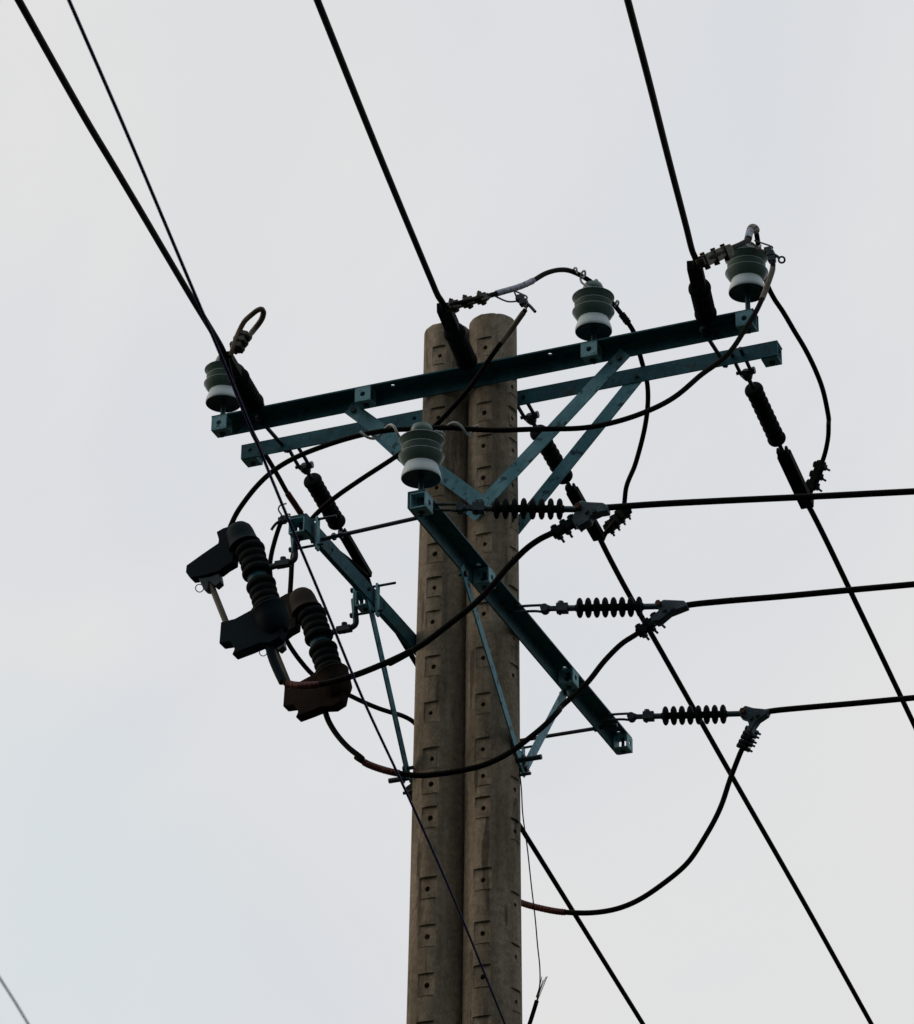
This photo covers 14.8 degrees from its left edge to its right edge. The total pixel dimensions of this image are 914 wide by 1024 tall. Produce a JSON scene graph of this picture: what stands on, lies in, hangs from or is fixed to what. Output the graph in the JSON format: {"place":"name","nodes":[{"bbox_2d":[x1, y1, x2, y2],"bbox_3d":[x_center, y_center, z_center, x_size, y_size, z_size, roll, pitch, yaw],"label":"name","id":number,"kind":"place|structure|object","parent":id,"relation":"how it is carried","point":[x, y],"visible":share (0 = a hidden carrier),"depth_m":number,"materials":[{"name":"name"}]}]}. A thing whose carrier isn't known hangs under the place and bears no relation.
{"place":"outdoors","nodes":[
{"label":"outdoors","id":0,"kind":"place"},
{"bbox_2d":[0,977,28,1023],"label":"service wire","id":1,"kind":"object","parent":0,"point":[13,999],"visible":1,"depth_m":3.33,"materials":[{"name":"grey metal"}]},
{"bbox_2d":[67,0,505,1023],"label":"service wire","id":2,"kind":"object","parent":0,"point":[87,42],"visible":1,"depth_m":8.02,"materials":[{"name":"black plastic"}]},
{"bbox_2d":[0,0,913,1023],"label":"sky","id":3,"kind":"structure","parent":0,"point":[177,846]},
{"bbox_3d":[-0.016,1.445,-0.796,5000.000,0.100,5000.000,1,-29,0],"label":"ground","id":4,"kind":"structure","parent":0,"visible":0},
{"bbox_2d":[406,323,468,1023],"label":"concrete pole","id":5,"kind":"object","parent":4,"relation":"on","point":[435,971],"visible":0.83,"depth_m":14.25,"materials":[{"name":"concrete"}]},
{"bbox_2d":[288,513,520,751],"bbox_3d":[-0.179,0.585,14.666,0.076,0.086,2.378,-10,-31,19],"label":"crossarm","id":6,"kind":"object","parent":5,"relation":"attached to","point":[348,571],"visible":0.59,"depth_m":14.11,"materials":[{"name":"metal"}]},
{"bbox_2d":[186,515,336,684],"bbox_3d":[-0.768,0.351,13.688,0.632,0.740,0.144,-9,-30,17],"label":"fuse cutout","id":7,"kind":"object","parent":6,"relation":"attached to","point":[264,622],"visible":0.98,"depth_m":13.71,"materials":[{"name":"black plastic"}]},
{"bbox_2d":[280,520,569,689],"bbox_3d":[-0.094,0.335,13.522,1.206,0.731,0.084,-4,-29,8],"label":"load cable","id":8,"kind":"object","parent":7,"relation":"attached to","point":[472,605],"visible":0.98,"depth_m":13.42,"materials":[{"name":"black rubber"}]},
{"bbox_2d":[550,514,582,542],"bbox_3d":[0.424,0.065,13.607,0.128,0.126,0.049,-2,-29,4],"label":"bolted connector","id":9,"kind":"object","parent":8,"relation":"attached to","point":[561,528],"visible":0.86,"depth_m":13.59,"materials":[{"name":"metal"}]},
{"bbox_2d":[259,581,395,721],"bbox_3d":[-0.544,0.556,14.211,0.632,0.590,0.144,-9,-30,17],"label":"fuse cutout","id":10,"kind":"object","parent":6,"relation":"attached to","point":[307,612],"visible":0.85,"depth_m":14.17,"materials":[{"name":"black ceramic"}]},
{"bbox_2d":[322,631,638,777],"bbox_3d":[0.151,0.723,14.097,1.384,0.826,0.164,3,-29,-4],"label":"load cable","id":11,"kind":"object","parent":10,"relation":"attached to","point":[360,758],"visible":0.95,"depth_m":13.93,"materials":[{"name":"black rubber"}]},
{"bbox_2d":[635,612,665,640],"bbox_3d":[0.788,0.468,14.363,0.127,0.132,0.051,-1,-29,3],"label":"bolted connector","id":12,"kind":"object","parent":11,"relation":"attached to","point":[645,627],"visible":0.75,"depth_m":14.34,"materials":[{"name":"metal"}]},
{"bbox_2d":[268,523,413,724],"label":"tap cable","id":13,"kind":"object","parent":6,"relation":"on","point":[306,668],"visible":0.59,"depth_m":15.53,"materials":[{"name":"black rubber"}]},
{"bbox_2d":[270,503,290,530],"bbox_3d":[-0.773,0.020,15.571,0.097,0.139,0.041,-10,-31,19],"label":"hot line clamp","id":14,"kind":"object","parent":13,"relation":"attached to","point":[282,519],"visible":0.85,"depth_m":15.55,"materials":[{"name":"metal"}]},
{"bbox_2d":[310,517,416,543],"bbox_3d":[-0.359,0.069,13.738,0.472,0.026,0.031,-13,-32,23],"label":"threaded rod","id":15,"kind":"object","parent":6,"relation":"attached to","point":[335,536],"visible":1,"depth_m":13.73,"materials":[{"name":"metal"}]},
{"bbox_2d":[365,587,413,777],"bbox_3d":[-0.278,0.674,14.229,0.045,0.682,0.526,-10,-31,19],"label":"brace strap","id":16,"kind":"object","parent":6,"relation":"attached to","point":[406,767],"visible":0.95,"depth_m":14.23,"materials":[{"name":"metal"}]},
{"bbox_2d":[406,745,531,799],"bbox_3d":[0.069,1.300,15.550,0.632,0.590,0.144,-9,-30,17],"label":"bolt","id":17,"kind":"object","parent":6,"relation":"attached to","point":[408,787],"visible":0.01,"depth_m":15.59,"materials":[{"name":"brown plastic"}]},
{"bbox_2d":[521,748,743,915],"bbox_3d":[0.683,1.357,15.238,1.302,0.802,0.030,-10,-31,19],"label":"load cable","id":18,"kind":"object","parent":17,"relation":"attached to","point":[647,894],"visible":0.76,"depth_m":15.07,"materials":[{"name":"black rubber"}]},
{"bbox_2d":[736,725,760,752],"bbox_3d":[1.258,0.979,15.186,0.113,0.132,0.037,-10,-31,19],"label":"bolted connector","id":19,"kind":"object","parent":18,"relation":"attached to","point":[746,741],"visible":0.86,"depth_m":15.17,"materials":[{"name":"metal"}]},
{"bbox_2d":[344,402,482,504],"bbox_3d":[-0.169,-0.233,14.948,0.688,0.665,0.045,-10,-31,19],"label":"brace strap","id":20,"kind":"object","parent":5,"relation":"attached to","point":[462,489],"visible":0.59,"depth_m":15.01,"materials":[{"name":"metal"}]},
{"bbox_2d":[388,754,541,783],"bbox_3d":[0.031,1.041,14.272,0.665,0.034,0.040,-10,-31,19],"label":"threaded rod","id":21,"kind":"object","parent":5,"relation":"attached to","point":[524,759],"visible":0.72,"depth_m":14.18,"materials":[{"name":"metal"}]},
{"bbox_2d":[518,761,540,996],"bbox_3d":[0.284,1.440,13.909,0.096,1.019,0.005,-10,-31,19],"label":"loose wire","id":22,"kind":"object","parent":21,"relation":"hanging from","point":[530,880],"visible":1,"depth_m":13.89,"materials":[{"name":"black metal"}]},
{"bbox_2d":[462,313,521,1023],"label":"concrete pole","id":23,"kind":"object","parent":4,"relation":"on","point":[492,876],"visible":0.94,"depth_m":14.18,"materials":[{"name":"brown concrete"}]},
{"bbox_2d":[371,435,401,463],"bbox_3d":[-0.114,-0.136,15.118,0.605,0.684,0.045,-10,-31,19],"label":"brace strap","id":24,"kind":"object","parent":23,"relation":"attached to","point":[389,449],"depth_m":15.29,"materials":[{"name":"metal"}]},
{"bbox_2d":[403,771,530,794],"bbox_3d":[0.039,1.097,14.249,0.555,0.022,0.025,-10,-31,19],"label":"threaded rod","id":25,"kind":"object","parent":23,"relation":"attached to","point":[522,774],"visible":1,"depth_m":14.17,"materials":[{"name":"metal"}]},
{"bbox_2d":[211,308,758,437],"bbox_3d":[0.088,-0.578,14.973,2.472,0.086,0.076,-10,-31,19],"label":"crossarm","id":26,"kind":"object","parent":23,"relation":"attached to","point":[641,342],"visible":0.94,"depth_m":14.98,"materials":[{"name":"metal"}]},
{"bbox_2d":[204,355,244,437],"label":"pin insulator","id":27,"kind":"object","parent":26,"relation":"on","point":[221,398],"visible":0.62,"depth_m":15.42,"materials":[{"name":"grey ceramic"}]},
{"bbox_2d":[219,351,264,412],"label":"strain insulator","id":28,"kind":"object","parent":26,"relation":"attached to","point":[252,398],"visible":0.88,"depth_m":15.03,"materials":[{"name":"rubber"}]},
{"bbox_2d":[14,0,226,355],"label":"overhead conductor","id":29,"kind":"object","parent":28,"relation":"attached to","point":[54,64],"visible":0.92,"depth_m":12.74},
{"bbox_2d":[229,330,251,353],"bbox_3d":[-0.903,-0.711,14.727,0.094,0.108,0.064,1,-29,0],"label":"bolted connector","id":30,"kind":"object","parent":28,"relation":"attached to","point":[244,338],"visible":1,"depth_m":14.71,"materials":[{"name":"metal"}]},
{"bbox_2d":[228,306,265,356],"bbox_3d":[-0.869,-0.749,14.739,0.147,0.245,0.103,22,-36,-34],"label":"cable tail","id":31,"kind":"object","parent":30,"relation":"attached to","point":[254,328],"visible":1,"depth_m":14.76},
{"bbox_2d":[255,414,288,452],"bbox_3d":[-0.808,-0.342,15.426,0.032,0.028,0.330,-10,-31,19],"label":"threaded rod","id":32,"kind":"object","parent":26,"relation":"attached to","point":[260,420],"visible":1,"depth_m":15.39,"materials":[{"name":"metal"}]},
{"bbox_2d":[288,448,371,577],"bbox_3d":[-0.566,0.007,15.853,0.086,0.205,0.917,-10,-30,18],"label":"strain insulator","id":33,"kind":"object","parent":32,"relation":"attached to","point":[316,487],"visible":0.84,"depth_m":15.79,"materials":[{"name":"rubber"}]},
{"bbox_2d":[366,578,644,1023],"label":"overhead conductor","id":34,"kind":"object","parent":33,"relation":"attached to","point":[579,921],"visible":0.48,"depth_m":18.25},
{"bbox_2d":[225,356,367,577],"bbox_3d":[-0.795,-0.232,15.473,0.251,0.303,1.809,-8,-30,16],"label":"jumper cable","id":35,"kind":"object","parent":26,"relation":"attached to","point":[293,502],"visible":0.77,"depth_m":15.69,"materials":[{"name":"black rubber"}]},
{"bbox_2d":[437,302,476,370],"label":"strain insulator","id":36,"kind":"object","parent":26,"relation":"attached to","point":[459,344],"visible":1,"depth_m":14.62,"materials":[{"name":"rubber"}]},
{"bbox_2d":[314,0,446,309],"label":"overhead conductor","id":37,"kind":"object","parent":36,"relation":"attached to","point":[369,131],"visible":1,"depth_m":12.80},
{"bbox_2d":[447,290,490,312],"bbox_3d":[0.044,-0.860,14.392,0.204,0.142,0.038,15,-32,-25],"label":"bolted connector","id":38,"kind":"object","parent":36,"relation":"attached to","point":[456,308],"visible":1,"depth_m":14.38,"materials":[{"name":"metal"}]},
{"bbox_2d":[466,349,629,521],"bbox_3d":[0.383,-0.322,14.734,0.733,0.705,0.045,-10,-31,19],"label":"brace strap","id":39,"kind":"object","parent":26,"relation":"attached to","point":[563,417],"visible":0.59,"depth_m":14.73,"materials":[{"name":"metal"}]},
{"bbox_2d":[572,280,614,363],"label":"pin insulator","id":40,"kind":"object","parent":26,"relation":"on","point":[593,311],"visible":1,"depth_m":14.85,"materials":[{"name":"grey ceramic"}]},
{"bbox_2d":[444,267,649,540],"bbox_3d":[0.560,-0.603,15.124,0.564,0.578,1.970,-10,-31,19],"label":"jumper cable","id":41,"kind":"object","parent":40,"relation":"attached to","point":[624,318],"visible":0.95,"depth_m":14.95,"materials":[{"name":"black rubber"}]},
{"bbox_2d":[490,290,536,312],"bbox_3d":[0.231,-0.870,14.495,0.192,0.155,0.085,1,-29,0],"label":"hot line clamp","id":42,"kind":"object","parent":41,"relation":"hanging from","point":[521,299],"visible":1,"depth_m":14.48,"materials":[{"name":"metal"}]},
{"bbox_2d":[288,308,526,592],"bbox_3d":[-0.208,-0.252,14.408,1.113,1.056,0.052,-15,-32,25],"label":"tap cable","id":43,"kind":"object","parent":42,"relation":"hanging from","point":[465,392],"visible":0.86,"depth_m":14.41,"materials":[{"name":"black rubber"}]},
{"bbox_2d":[603,509,631,536],"bbox_3d":[0.719,0.036,15.791,0.059,0.081,0.233,11,-30,-18],"label":"bolted connector","id":44,"kind":"object","parent":41,"relation":"attached to","point":[620,517],"visible":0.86,"depth_m":15.76,"materials":[{"name":"metal"}]},
{"bbox_2d":[573,267,619,306],"bbox_3d":[0.596,-0.948,14.950,0.242,0.149,0.086,16,-33,-26],"label":"tie wire","id":45,"kind":"object","parent":40,"relation":"attached to","point":[617,302],"visible":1,"depth_m":14.94,"materials":[{"name":"metal"}]},
{"bbox_2d":[687,260,716,323],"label":"strain insulator","id":46,"kind":"object","parent":26,"relation":"attached to","point":[700,293],"visible":1,"depth_m":14.32,"materials":[{"name":"rubber"}]},
{"bbox_2d":[624,0,697,266],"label":"overhead conductor","id":47,"kind":"object","parent":46,"relation":"attached to","point":[655,107],"visible":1,"depth_m":12.77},
{"bbox_2d":[699,326,727,367],"bbox_3d":[1.076,-0.690,14.755,0.032,0.028,0.330,-10,-31,19],"label":"threaded rod","id":48,"kind":"object","parent":26,"relation":"attached to","point":[703,331],"visible":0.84,"depth_m":14.71,"materials":[{"name":"metal"}]},
{"bbox_2d":[725,243,767,333],"bbox_3d":[1.208,-0.933,14.660,0.180,0.437,0.180,1,-29,0],"label":"pin insulator","id":49,"kind":"object","parent":26,"relation":"attached to","point":[746,272],"visible":0.93,"depth_m":14.64,"materials":[{"name":"grey ceramic"}]},
{"bbox_2d":[746,242,761,249],"bbox_3d":[1.234,-1.118,14.626,0.066,0.062,0.113,-1,-29,3],"label":"tie wire","id":50,"kind":"object","parent":49,"relation":"attached to","point":[756,248],"visible":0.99,"depth_m":14.67,"materials":[{"name":"metal"}]},
{"bbox_2d":[695,224,830,492],"bbox_3d":[1.351,-0.788,14.917,0.205,0.598,1.992,-8,-30,16],"label":"jumper cable","id":51,"kind":"object","parent":49,"relation":"attached to","point":[750,230],"visible":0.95,"depth_m":14.98,"materials":[{"name":"black rubber"}]},
{"bbox_2d":[695,243,733,269],"bbox_3d":[1.034,-1.025,14.117,0.046,0.211,0.254,-18,-34,31],"label":"bolted connector","id":52,"kind":"object","parent":51,"relation":"attached to","point":[705,260],"visible":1,"depth_m":14.09,"materials":[{"name":"metal"}]},
{"bbox_2d":[751,226,785,263],"bbox_3d":[1.280,-1.111,14.535,0.150,0.234,0.044,-20,-35,32],"label":"hot line clamp","id":53,"kind":"object","parent":51,"relation":"attached to","point":[770,254],"visible":1,"depth_m":14.48,"materials":[{"name":"metal"}]},
{"bbox_2d":[228,262,775,526],"bbox_3d":[0.200,-0.539,14.067,2.206,1.257,0.337,1,-29,0],"label":"tap cable","id":54,"kind":"object","parent":53,"relation":"hanging from","point":[665,402],"visible":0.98,"depth_m":13.89,"materials":[{"name":"black rubber"}]},
{"bbox_2d":[359,423,399,439],"bbox_3d":[-0.276,-0.311,13.805,0.215,0.072,0.056,-5,-29,11],"label":"spiral tie","id":55,"kind":"object","parent":54,"relation":"attached to","point":[380,435],"visible":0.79,"depth_m":13.81,"materials":[{"name":"plastic"}]},
{"bbox_2d":[434,421,477,436],"bbox_3d":[-0.006,-0.321,13.768,0.187,0.081,0.059,9,-30,-14],"label":"spiral tie","id":56,"kind":"object","parent":54,"relation":"attached to","point":[442,433],"visible":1,"depth_m":13.76,"materials":[{"name":"plastic"}]},
{"bbox_2d":[806,460,829,491],"bbox_3d":[1.594,-0.158,15.590,0.066,0.132,0.141,12,-31,-19],"label":"bolted connector","id":57,"kind":"object","parent":51,"relation":"attached to","point":[816,475],"visible":0.96,"depth_m":15.58,"materials":[{"name":"metal"}]},
{"bbox_2d":[241,340,781,467],"bbox_3d":[0.208,-0.454,15.195,2.475,0.086,0.076,-10,-31,19],"label":"crossarm","id":58,"kind":"object","parent":23,"relation":"attached to","point":[768,354],"visible":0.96,"depth_m":15.07,"materials":[{"name":"metal"}]},
{"bbox_2d":[517,393,604,540],"bbox_3d":[0.449,-0.188,15.480,0.083,0.224,0.992,-11,-31,20],"label":"strain insulator","id":59,"kind":"object","parent":58,"relation":"attached to","point":[551,455],"visible":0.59,"depth_m":15.42,"materials":[{"name":"rubber"}]},
{"bbox_2d":[598,540,873,1023],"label":"overhead conductor","id":60,"kind":"object","parent":59,"relation":"attached to","point":[654,639],"visible":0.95,"depth_m":17.29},
{"bbox_2d":[518,374,641,533],"bbox_3d":[0.510,-0.262,14.902,0.631,0.701,0.045,-10,-31,19],"label":"brace strap","id":61,"kind":"object","parent":58,"relation":"attached to","point":[579,449],"visible":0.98,"depth_m":14.91,"materials":[{"name":"metal"}]},
{"bbox_2d":[730,347,813,508],"bbox_3d":[1.357,-0.352,15.161,0.083,0.236,1.047,-10,-31,19],"label":"strain insulator","id":62,"kind":"object","parent":58,"relation":"attached to","point":[755,394],"visible":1,"depth_m":15.13,"materials":[{"name":"rubber"}]},
{"bbox_2d":[807,507,913,728],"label":"overhead conductor","id":63,"kind":"object","parent":62,"relation":"attached to","point":[833,555],"visible":0.91,"depth_m":16.09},
{"bbox_2d":[407,489,632,754],"bbox_3d":[0.290,0.494,14.492,0.076,0.086,2.394,-10,-31,19],"label":"crossarm","id":64,"kind":"object","parent":23,"relation":"attached to","point":[450,539],"visible":0.97,"depth_m":14.43,"materials":[{"name":"metal"}]},
{"bbox_2d":[398,422,444,516],"bbox_3d":[-0.138,-0.163,13.632,0.180,0.407,0.180,1,-29,0],"label":"pin insulator","id":65,"kind":"object","parent":64,"relation":"on","point":[421,456],"visible":1,"depth_m":13.61,"materials":[{"name":"grey ceramic"}]},
{"bbox_2d":[459,564,525,776],"bbox_3d":[0.138,0.638,14.102,0.045,0.639,0.729,-10,-31,19],"label":"brace strap","id":66,"kind":"object","parent":64,"relation":"attached to","point":[463,573],"visible":1,"depth_m":14.08,"materials":[{"name":"metal"}]},
{"bbox_2d":[433,498,609,530],"bbox_3d":[0.239,0.011,13.536,0.704,0.148,0.089,-3,-29,6],"label":"strain insulator","id":67,"kind":"object","parent":64,"relation":"attached to","point":[586,515],"visible":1,"depth_m":13.51,"materials":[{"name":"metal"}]},
{"bbox_2d":[606,488,913,510],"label":"overhead conductor","id":68,"kind":"object","parent":67,"relation":"attached to","point":[767,498],"visible":1,"depth_m":13.34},
{"bbox_2d":[520,723,617,740],"bbox_3d":[0.402,0.977,15.370,0.630,0.026,0.031,-10,-31,19],"label":"threaded rod","id":69,"kind":"object","parent":64,"relation":"attached to","point":[579,730],"visible":0.55,"depth_m":15.32,"materials":[{"name":"metal"}]},
{"bbox_2d":[514,596,688,625],"bbox_3d":[0.584,0.406,14.255,0.718,0.138,0.085,-5,-29,10],"label":"strain insulator","id":70,"kind":"object","parent":64,"relation":"attached to","point":[666,612],"visible":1,"depth_m":14.23,"materials":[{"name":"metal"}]},
{"bbox_2d":[686,581,913,607],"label":"overhead conductor","id":71,"kind":"object","parent":70,"relation":"attached to","point":[804,594],"visible":1,"depth_m":14.03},
{"bbox_2d":[601,704,770,735],"bbox_3d":[0.983,0.905,15.124,0.736,0.165,0.085,-6,-29,11],"label":"strain insulator","id":72,"kind":"object","parent":64,"relation":"attached to","point":[754,718],"visible":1,"depth_m":15.10,"materials":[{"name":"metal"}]},
{"bbox_2d":[768,695,913,713],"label":"overhead conductor","id":73,"kind":"object","parent":72,"relation":"attached to","point":[841,704],"visible":1,"depth_m":14.93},
{"bbox_2d":[527,976,547,1023],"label":"frayed cable","id":74,"kind":"object","parent":23,"relation":"attached to","point":[533,1011],"visible":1,"depth_m":13.63,"materials":[{"name":"black metal"}]},
{"bbox_2d":[520,689,568,777],"bbox_3d":[0.359,0.903,14.569,0.045,0.644,0.564,-10,-31,19],"label":"brace strap","id":75,"kind":"object","parent":23,"relation":"attached to","point":[542,735],"visible":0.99,"depth_m":14.51,"materials":[{"name":"metal"}]}
]}

